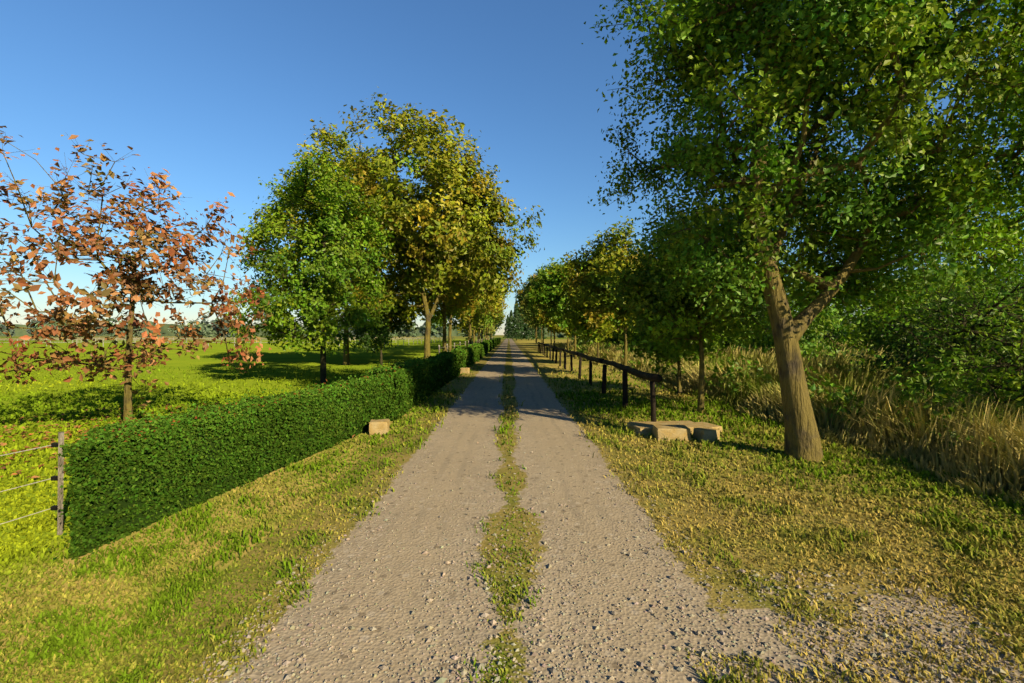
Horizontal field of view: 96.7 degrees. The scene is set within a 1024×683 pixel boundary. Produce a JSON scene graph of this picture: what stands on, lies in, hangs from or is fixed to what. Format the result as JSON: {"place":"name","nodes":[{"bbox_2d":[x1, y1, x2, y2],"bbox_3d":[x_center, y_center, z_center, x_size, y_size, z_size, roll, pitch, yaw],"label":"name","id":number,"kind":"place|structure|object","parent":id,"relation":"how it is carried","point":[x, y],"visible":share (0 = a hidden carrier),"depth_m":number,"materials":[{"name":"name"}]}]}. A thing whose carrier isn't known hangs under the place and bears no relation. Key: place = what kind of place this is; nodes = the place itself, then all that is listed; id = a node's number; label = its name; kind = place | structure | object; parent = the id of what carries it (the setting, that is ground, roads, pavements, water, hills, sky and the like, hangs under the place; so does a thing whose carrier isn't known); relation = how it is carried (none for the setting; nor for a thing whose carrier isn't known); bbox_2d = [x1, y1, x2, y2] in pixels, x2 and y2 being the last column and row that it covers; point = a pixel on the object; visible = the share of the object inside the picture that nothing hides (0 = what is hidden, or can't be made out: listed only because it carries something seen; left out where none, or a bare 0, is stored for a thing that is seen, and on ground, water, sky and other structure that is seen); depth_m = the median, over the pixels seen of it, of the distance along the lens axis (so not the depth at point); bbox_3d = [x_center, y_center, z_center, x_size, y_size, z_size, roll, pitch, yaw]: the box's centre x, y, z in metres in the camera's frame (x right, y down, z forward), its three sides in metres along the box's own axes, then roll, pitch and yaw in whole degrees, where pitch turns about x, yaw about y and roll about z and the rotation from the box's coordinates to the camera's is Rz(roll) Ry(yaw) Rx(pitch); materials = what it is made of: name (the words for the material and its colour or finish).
{"place":"outdoors","nodes":[
{"label":"outdoors","id":0,"kind":"place"},
{"bbox_2d":[0,335,1023,682],"bbox_3d":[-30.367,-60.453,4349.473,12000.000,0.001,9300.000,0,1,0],"label":"ground","id":1,"kind":"structure","parent":0,"point":[288,357],"depth_m":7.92,"materials":[{"name":"green plant"}]},
{"bbox_2d":[0,322,14,336],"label":"tree","id":2,"kind":"object","parent":1,"relation":"on","point":[11,331],"visible":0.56,"depth_m":479.12,"materials":[{"name":"green plant"}]},
{"bbox_2d":[0,432,63,534],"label":"electric fence","id":3,"kind":"object","parent":1,"relation":"on","point":[59,505],"visible":0.89,"depth_m":4.07,"materials":[{"name":"silver metal"}]},
{"bbox_2d":[26,312,54,334],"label":"tree","id":4,"kind":"object","parent":1,"relation":"on","point":[37,321],"visible":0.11,"depth_m":373.60,"materials":[{"name":"green plant"}]},
{"bbox_2d":[31,321,65,336],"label":"tree","id":5,"kind":"object","parent":1,"relation":"on","point":[47,324],"visible":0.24,"depth_m":362.29,"materials":[{"name":"green plant"}]},
{"bbox_2d":[103,318,126,336],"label":"tree","id":6,"kind":"object","parent":1,"relation":"on","point":[107,332],"visible":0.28,"depth_m":478.06,"materials":[{"name":"green plant"}]},
{"bbox_2d":[0,126,271,420],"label":"copper tree","id":7,"kind":"object","parent":1,"relation":"on","point":[134,282],"visible":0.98,"depth_m":7.81,"materials":[{"name":"orange plant"}]},
{"bbox_2d":[122,321,160,336],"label":"tree","id":8,"kind":"object","parent":1,"relation":"on","point":[139,332],"visible":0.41,"depth_m":365.62,"materials":[{"name":"green plant"}]},
{"bbox_2d":[0,402,354,480],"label":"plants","id":9,"kind":"object","parent":1,"relation":"on","point":[26,447],"visible":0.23,"depth_m":8.12,"materials":[{"name":"plant"}]},
{"bbox_2d":[167,319,216,336],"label":"tree","id":10,"kind":"object","parent":1,"relation":"on","point":[205,330],"visible":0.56,"depth_m":358.04,"materials":[{"name":"green plant"}]},
{"bbox_2d":[200,315,214,336],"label":"tree","id":11,"kind":"object","parent":1,"relation":"on","point":[204,317],"visible":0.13,"depth_m":431.47,"materials":[{"name":"green plant"}]},
{"bbox_2d":[213,317,227,336],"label":"tree","id":12,"kind":"object","parent":1,"relation":"on","point":[216,319],"visible":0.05,"depth_m":419.20,"materials":[{"name":"green plant"}]},
{"bbox_2d":[212,318,240,336],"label":"tree","id":13,"kind":"object","parent":1,"relation":"on","point":[227,334],"visible":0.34,"depth_m":366.87,"materials":[{"name":"green plant"}]},
{"bbox_2d":[0,337,453,346],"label":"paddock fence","id":14,"kind":"object","parent":1,"relation":"on","point":[234,338],"visible":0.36,"depth_m":82.57,"materials":[{"name":"grey paint"}]},
{"bbox_2d":[48,338,500,559],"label":"hedge","id":15,"kind":"object","parent":1,"relation":"on","point":[129,477],"visible":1,"depth_m":5.07,"materials":[{"name":"green plant"}]},
{"bbox_2d":[0,323,580,336],"bbox_3d":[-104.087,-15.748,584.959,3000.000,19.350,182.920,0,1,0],"label":"woodland edge","id":16,"kind":"object","parent":1,"relation":"on","point":[23,332],"visible":0.05,"depth_m":629.56,"materials":[{"name":"green plant"}]},
{"bbox_2d":[207,144,400,382],"bbox_3d":[-7.284,-2.662,17.414,6.311,8.624,6.412,1,1,41],"label":"hornbeam tree","id":17,"kind":"object","parent":1,"relation":"on","point":[317,310],"visible":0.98,"depth_m":16.22,"materials":[{"name":"green plant"}]},
{"bbox_2d":[239,119,427,364],"bbox_3d":[-10.333,-5.525,26.951,11.090,14.078,12.144,0,1,0],"label":"ash tree","id":18,"kind":"object","parent":1,"relation":"on","point":[341,144],"visible":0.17,"depth_m":24.79,"materials":[{"name":"green plant"}]},
{"bbox_2d":[338,322,355,336],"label":"tree","id":19,"kind":"object","parent":1,"relation":"on","point":[352,332],"visible":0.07,"depth_m":365.80,"materials":[{"name":"green plant"}]},
{"bbox_2d":[346,287,414,365],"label":"tree","id":20,"kind":"object","parent":1,"relation":"on","point":[365,338],"visible":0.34,"depth_m":25.83,"materials":[{"name":"green plant"}]},
{"bbox_2d":[395,323,419,336],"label":"tree","id":21,"kind":"object","parent":1,"relation":"on","point":[408,333],"visible":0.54,"depth_m":412.17,"materials":[{"name":"green plant"}]},
{"bbox_2d":[369,368,469,434],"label":"hedge stones","id":22,"kind":"object","parent":1,"relation":"on","point":[380,426],"visible":0.74,"depth_m":8.18,"materials":[{"name":"beige stone"}]},
{"bbox_2d":[299,86,544,358],"bbox_3d":[-4.474,-5.402,24.093,12.533,13.915,12.116,0,1,0],"label":"ash tree","id":23,"kind":"object","parent":1,"relation":"on","point":[452,174],"visible":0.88,"depth_m":21.87,"materials":[{"name":"green plant"}]},
{"bbox_2d":[419,322,446,335],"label":"tree","id":24,"kind":"object","parent":1,"relation":"on","point":[422,332],"visible":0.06,"depth_m":450.67,"materials":[{"name":"green plant"}]},
{"bbox_2d":[420,323,448,336],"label":"tree","id":25,"kind":"object","parent":1,"relation":"on","point":[436,331],"visible":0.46,"depth_m":369.53,"materials":[{"name":"green plant"}]},
{"bbox_2d":[375,153,505,350],"bbox_3d":[-4.801,-5.600,29.510,8.898,14.154,8.564,0,1,0],"label":"avenue tree","id":26,"kind":"object","parent":1,"relation":"on","point":[458,305],"visible":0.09,"depth_m":29.64,"materials":[{"name":"green plant"}]},
{"bbox_2d":[412,185,488,351],"bbox_3d":[-5.434,-6.434,36.448,7.688,15.625,8.611,0,1,0],"label":"avenue tree","id":27,"kind":"object","parent":1,"relation":"on","point":[433,320],"visible":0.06,"depth_m":36.01,"materials":[{"name":"green plant"}]},
{"bbox_2d":[439,337,493,352],"bbox_3d":[-3.670,0.317,60.469,0.154,1.435,79.035,0,1,0],"label":"stock fence","id":28,"kind":"object","parent":1,"relation":"on","point":[482,340],"visible":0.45,"depth_m":33.75,"materials":[{"name":"grey paint"}]},
{"bbox_2d":[461,327,477,336],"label":"tree","id":29,"kind":"object","parent":1,"relation":"on","point":[463,334],"visible":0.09,"depth_m":500.52,"materials":[{"name":"green plant"}]},
{"bbox_2d":[431,255,509,340],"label":"avenue tree","id":30,"kind":"object","parent":1,"relation":"on","point":[504,304],"visible":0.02,"depth_m":46.29,"materials":[{"name":"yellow plant"}]},
{"bbox_2d":[438,235,509,343],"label":"avenue tree","id":31,"kind":"object","parent":1,"relation":"on","point":[476,318],"visible":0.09,"depth_m":41.85,"materials":[{"name":"green plant"}]},
{"bbox_2d":[448,291,503,342],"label":"avenue tree","id":32,"kind":"object","parent":1,"relation":"on","point":[454,322],"visible":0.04,"depth_m":53.24,"materials":[{"name":"green plant"}]},
{"bbox_2d":[457,308,506,342],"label":"avenue tree","id":33,"kind":"object","parent":1,"relation":"on","point":[480,329],"visible":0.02,"depth_m":65.03,"materials":[{"name":"green plant"}]},
{"bbox_2d":[464,293,508,338],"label":"avenue tree","id":34,"kind":"object","parent":1,"relation":"on","point":[498,318],"visible":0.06,"depth_m":59.63,"materials":[{"name":"green plant"}]},
{"bbox_2d":[483,308,505,339],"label":"avenue tree","id":35,"kind":"object","parent":1,"relation":"on","point":[489,332],"visible":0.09,"depth_m":89.31,"materials":[{"name":"yellow plant"}]},
{"bbox_2d":[484,296,506,337],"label":"avenue tree","id":36,"kind":"object","parent":1,"relation":"on","point":[496,325],"visible":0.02,"depth_m":110.97,"materials":[{"name":"green plant"}]},
{"bbox_2d":[503,315,511,338],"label":"conifer tree","id":37,"kind":"object","parent":1,"relation":"on","point":[505,328],"visible":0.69,"depth_m":214.37,"materials":[{"name":"green plant"}]},
{"bbox_2d":[506,310,514,338],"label":"conifer tree","id":38,"kind":"object","parent":1,"relation":"on","point":[510,322],"visible":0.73,"depth_m":189.25,"materials":[{"name":"green plant"}]},
{"bbox_2d":[510,302,523,339],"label":"conifer tree","id":39,"kind":"object","parent":1,"relation":"on","point":[517,319],"visible":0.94,"depth_m":149.18,"materials":[{"name":"green plant"}]},
{"bbox_2d":[514,313,526,339],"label":"conifer tree","id":40,"kind":"object","parent":1,"relation":"on","point":[522,327],"visible":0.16,"depth_m":163.64,"materials":[{"name":"green plant"}]},
{"bbox_2d":[514,274,536,342],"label":"tree","id":41,"kind":"object","parent":1,"relation":"on","point":[520,309],"visible":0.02,"depth_m":97.24,"materials":[{"name":"green plant"}]},
{"bbox_2d":[522,323,534,339],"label":"conifer tree","id":42,"kind":"object","parent":1,"relation":"on","point":[530,333],"visible":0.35,"depth_m":149.00,"materials":[{"name":"green plant"}]},
{"bbox_2d":[521,313,535,341],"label":"tree","id":43,"kind":"object","parent":1,"relation":"on","point":[526,321],"visible":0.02,"depth_m":112.94,"materials":[{"name":"green plant"}]},
{"bbox_2d":[514,270,547,345],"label":"tree","id":44,"kind":"object","parent":1,"relation":"on","point":[522,301],"visible":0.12,"depth_m":72.95,"materials":[{"name":"green plant"}]},
{"bbox_2d":[521,298,542,344],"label":"tree","id":45,"kind":"object","parent":1,"relation":"on","point":[528,320],"depth_m":85.95,"materials":[{"name":"green plant"}]},
{"bbox_2d":[519,257,558,350],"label":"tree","id":46,"kind":"object","parent":1,"relation":"on","point":[543,274],"visible":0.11,"depth_m":51.01,"materials":[{"name":"green plant"}]},
{"bbox_2d":[526,301,551,344],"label":"tree","id":47,"kind":"object","parent":1,"relation":"on","point":[537,322],"visible":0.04,"depth_m":61.93,"materials":[{"name":"green plant"}]},
{"bbox_2d":[533,326,546,338],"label":"conifer tree","id":48,"kind":"object","parent":1,"relation":"on","point":[538,334],"visible":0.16,"depth_m":159.11,"materials":[{"name":"green plant"}]},
{"bbox_2d":[533,300,573,349],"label":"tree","id":49,"kind":"object","parent":1,"relation":"on","point":[550,327],"visible":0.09,"depth_m":42.33,"materials":[{"name":"green plant"}]},
{"bbox_2d":[525,255,590,358],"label":"tree","id":50,"kind":"object","parent":1,"relation":"on","point":[553,289],"visible":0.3,"depth_m":32.82,"materials":[{"name":"green plant"}]},
{"bbox_2d":[556,272,630,364],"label":"tree","id":51,"kind":"object","parent":1,"relation":"on","point":[574,320],"visible":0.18,"depth_m":26.76,"materials":[{"name":"green plant"}]},
{"bbox_2d":[570,330,620,344],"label":"shrub","id":52,"kind":"object","parent":1,"relation":"on","point":[577,336],"visible":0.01,"depth_m":67.85,"materials":[{"name":"green plant"}]},
{"bbox_2d":[538,342,661,421],"bbox_3d":[2.804,0.892,28.709,0.260,1.204,40.426,0,1,0],"label":"log rail fence","id":53,"kind":"object","parent":1,"relation":"on","point":[652,378],"visible":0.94,"depth_m":12.54,"materials":[{"name":"brown wood"}]},
{"bbox_2d":[545,215,656,365],"bbox_3d":[4.759,-1.575,18.752,5.354,6.418,5.928,-1,1,-38],"label":"tree","id":54,"kind":"object","parent":1,"relation":"on","point":[595,307],"visible":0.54,"depth_m":18.23,"materials":[{"name":"green plant"}]},
{"bbox_2d":[601,324,634,345],"bbox_3d":[15.447,-3.507,52.189,11.463,10.581,11.027,1,1,37],"label":"shrub","id":55,"kind":"object","parent":1,"relation":"on","point":[612,339],"visible":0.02,"depth_m":51.35,"materials":[{"name":"green plant"}]},
{"bbox_2d":[616,324,639,346],"bbox_3d":[14.225,-3.167,43.988,8.670,10.175,9.297,-1,1,-33],"label":"shrub","id":56,"kind":"object","parent":1,"relation":"on","point":[629,331],"depth_m":44.65,"materials":[{"name":"green plant"}]},
{"bbox_2d":[626,421,721,441],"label":"stone blocks","id":57,"kind":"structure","parent":1,"relation":"on","point":[672,430],"depth_m":7.87,"materials":[{"name":"stone"}]},
{"bbox_2d":[626,288,739,393],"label":"tree","id":58,"kind":"object","parent":1,"relation":"on","point":[654,347],"visible":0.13,"depth_m":13.48,"materials":[{"name":"green plant"}]},
{"bbox_2d":[596,190,810,412],"bbox_3d":[4.332,-0.859,10.576,4.391,5.218,4.620,1,1,36],"label":"tree","id":59,"kind":"object","parent":1,"relation":"on","point":[678,313],"visible":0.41,"depth_m":10.28,"materials":[{"name":"green plant"}]},
{"bbox_2d":[716,310,756,352],"bbox_3d":[12.945,-1.542,31.080,7.944,6.647,6.936,0,1,0],"label":"shrub","id":60,"kind":"object","parent":1,"relation":"on","point":[727,341],"depth_m":29.73,"materials":[{"name":"green plant"}]},
{"bbox_2d":[723,299,796,349],"bbox_3d":[17.671,-1.414,34.318,8.118,6.584,7.515,1,1,41],"label":"shrub","id":61,"kind":"object","parent":1,"relation":"on","point":[751,320],"visible":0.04,"depth_m":32.44,"materials":[{"name":"green plant"}]},
{"bbox_2d":[548,335,1023,509],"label":"tall grass","id":62,"kind":"structure","parent":1,"relation":"on","point":[922,414],"depth_m":8.24,"materials":[{"name":"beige plant"}]},
{"bbox_2d":[735,296,867,355],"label":"tree","id":63,"kind":"object","parent":1,"relation":"on","point":[808,337],"visible":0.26,"depth_m":24.26,"materials":[{"name":"green plant"}]},
{"bbox_2d":[735,250,867,349],"bbox_3d":[22.235,-3.085,36.031,10.096,9.560,10.008,0,1,0],"label":"tree","id":64,"kind":"object","parent":1,"relation":"on","point":[826,327],"visible":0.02,"depth_m":34.32,"materials":[{"name":"green plant"}]},
{"bbox_2d":[582,0,1023,461],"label":"oak tree","id":65,"kind":"object","parent":1,"relation":"on","point":[799,64],"visible":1,"depth_m":6.14,"materials":[{"name":"green plant"}]},
{"bbox_2d":[823,315,854,337],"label":"tree","id":66,"kind":"object","parent":1,"relation":"on","point":[835,328],"visible":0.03,"depth_m":311.53,"materials":[{"name":"green plant"}]},
{"bbox_2d":[829,266,1021,357],"bbox_3d":[21.271,-1.199,23.820,8.132,6.518,7.672,0,1,0],"label":"shrub","id":67,"kind":"object","parent":1,"relation":"on","point":[863,331],"visible":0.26,"depth_m":23.90,"materials":[{"name":"green plant"}]},
{"bbox_2d":[836,262,1023,380],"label":"shrub","id":68,"kind":"object","parent":1,"relation":"on","point":[880,359],"visible":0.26,"depth_m":12.73,"materials":[{"name":"green plant"}]},
{"bbox_2d":[851,263,1017,346],"bbox_3d":[29.819,-1.940,32.590,10.305,7.716,9.918,-1,1,-43],"label":"shrub","id":69,"kind":"object","parent":1,"relation":"on","point":[934,282],"visible":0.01,"depth_m":30.74,"materials":[{"name":"green plant"}]},
{"bbox_2d":[857,258,1023,410],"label":"shrub","id":70,"kind":"object","parent":1,"relation":"on","point":[925,340],"visible":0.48,"depth_m":10.12,"materials":[{"name":"green plant"}]},
{"bbox_2d":[902,297,1023,421],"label":"shrub","id":71,"kind":"object","parent":1,"relation":"on","point":[1015,383],"visible":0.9,"depth_m":7.21,"materials":[{"name":"green plant"}]},
{"bbox_2d":[922,260,1023,333],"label":"shrub","id":72,"kind":"object","parent":1,"relation":"on","point":[996,278],"visible":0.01,"depth_m":39.72,"materials":[{"name":"green plant"}]},
{"bbox_2d":[979,284,1023,340],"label":"shrub","id":73,"kind":"object","parent":1,"relation":"on","point":[1011,313],"visible":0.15,"depth_m":23.22,"materials":[{"name":"green plant"}]},
{"bbox_2d":[0,0,1023,334],"label":"sky","id":74,"kind":"structure","parent":0,"point":[220,96],"materials":[{"name":"blue"}]},
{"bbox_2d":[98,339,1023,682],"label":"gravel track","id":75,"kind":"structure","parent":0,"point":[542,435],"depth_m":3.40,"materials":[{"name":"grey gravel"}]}
]}

